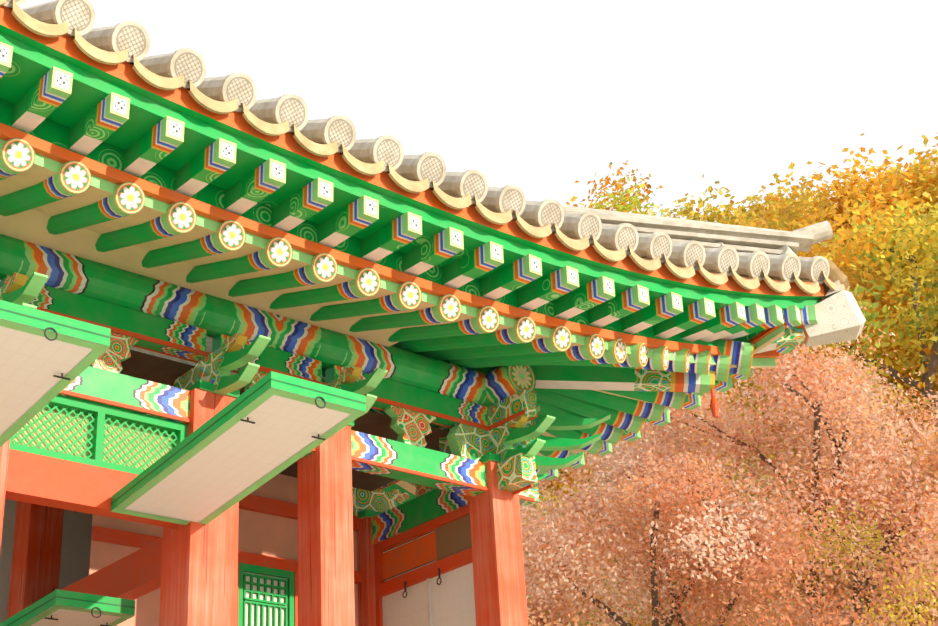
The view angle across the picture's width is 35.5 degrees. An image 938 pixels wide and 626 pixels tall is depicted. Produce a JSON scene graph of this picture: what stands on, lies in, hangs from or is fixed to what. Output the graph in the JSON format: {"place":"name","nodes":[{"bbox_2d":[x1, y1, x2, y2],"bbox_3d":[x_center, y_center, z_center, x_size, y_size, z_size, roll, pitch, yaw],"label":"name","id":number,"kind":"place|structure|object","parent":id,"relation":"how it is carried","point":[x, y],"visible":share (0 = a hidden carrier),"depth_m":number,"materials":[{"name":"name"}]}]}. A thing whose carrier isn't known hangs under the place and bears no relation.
{"place":"outdoors","nodes":[
{"label":"outdoors","id":0,"kind":"place"},
{"bbox_2d":[0,0,937,480],"label":"sky","id":1,"kind":"structure","parent":0,"point":[539,97],"materials":[{"name":"white"}]},
{"bbox_3d":[-4.875,4.765,8.315,10.100,2.496,9.100,18,-33,-37],"label":"stone platform","id":2,"kind":"object","parent":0,"visible":0},
{"bbox_2d":[0,350,475,625],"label":"walls","id":3,"kind":"structure","parent":2,"relation":"on","point":[81,463],"depth_m":9.56,"materials":[{"name":"wood"}]},
{"bbox_2d":[0,300,365,524],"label":"hung doors","id":4,"kind":"structure","parent":3,"relation":"attached to","point":[263,430],"depth_m":7.25,"materials":[{"name":"paper"}]},
{"bbox_2d":[0,388,527,625],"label":"columns","id":5,"kind":"structure","parent":2,"relation":"on","point":[199,574],"depth_m":8.89,"materials":[{"name":"wood"}]},
{"bbox_2d":[0,234,554,506],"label":"frame","id":6,"kind":"object","parent":5,"relation":"on","point":[412,395],"visible":0.69,"depth_m":8.88,"materials":[{"name":"green wood"}]},
{"bbox_2d":[352,366,548,543],"bbox_3d":[-1.337,1.765,11.842,0.970,0.894,5.720,18,-33,-37],"label":"frame side","id":7,"kind":"object","parent":5,"relation":"on","point":[510,394],"visible":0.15,"depth_m":10.06,"materials":[{"name":"green wood"}]},
{"bbox_2d":[129,242,849,503],"bbox_3d":[-0.713,0.582,12.050,2.870,2.083,7.220,18,-33,-37],"label":"eave","id":8,"kind":"object","parent":7,"relation":"on","point":[630,411],"visible":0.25,"depth_m":10.57,"materials":[{"name":"wood"}]},
{"bbox_2d":[0,0,845,375],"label":"eave","id":9,"kind":"object","parent":8,"relation":"attached to","point":[118,148],"visible":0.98,"depth_m":8.15,"materials":[{"name":"wood"}]},
{"bbox_2d":[438,205,865,469],"bbox_3d":[0.847,-0.075,10.507,3.808,2.447,0.300,-5,-26,3],"label":"hip corner","id":10,"kind":"object","parent":8,"relation":"on","point":[840,317],"visible":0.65,"depth_m":10.21,"materials":[{"name":"white wood"}]},
{"label":"ground","id":11,"kind":"structure","parent":0,"visible":0},
{"bbox_2d":[522,479,567,525],"bbox_3d":[3.672,10.578,38.202,13.372,17.201,13.888,18,-33,-37],"label":"tree","id":12,"kind":"object","parent":11,"relation":"on","point":[535,505],"depth_m":38.93,"materials":[{"name":"plant"}]},
{"bbox_2d":[522,499,744,625],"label":"small tree","id":13,"kind":"object","parent":11,"relation":"on","point":[587,622],"depth_m":21.16,"materials":[{"name":"plant"}]},
{"bbox_2d":[520,431,913,625],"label":"pink tree","id":14,"kind":"object","parent":11,"relation":"on","point":[631,508],"depth_m":14.25,"materials":[{"name":"pink plant"}]},
{"bbox_2d":[520,306,937,625],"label":"pink tree","id":15,"kind":"object","parent":11,"relation":"on","point":[817,386],"depth_m":14.89,"materials":[{"name":"pink plant"}]},
{"bbox_2d":[537,160,924,624],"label":"yellow tree","id":16,"kind":"object","parent":11,"relation":"on","point":[621,205],"depth_m":30.36,"materials":[{"name":"yellow plant"}]},
{"bbox_2d":[527,133,937,625],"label":"yellow tree","id":17,"kind":"object","parent":11,"relation":"on","point":[819,177],"depth_m":27.19,"materials":[{"name":"yellow plant"}]},
{"bbox_2d":[605,132,937,625],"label":"yellow tree","id":18,"kind":"object","parent":11,"relation":"on","point":[894,180],"visible":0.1,"depth_m":24.26,"materials":[{"name":"yellow plant"}]},
{"bbox_2d":[636,178,937,625],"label":"yellow tree","id":19,"kind":"object","parent":11,"relation":"on","point":[924,249],"depth_m":20.12,"materials":[{"name":"plant"}]},
{"bbox_2d":[644,391,937,625],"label":"pink tree","id":20,"kind":"object","parent":11,"relation":"on","point":[932,584],"depth_m":14.09,"materials":[{"name":"plant"}]}
]}

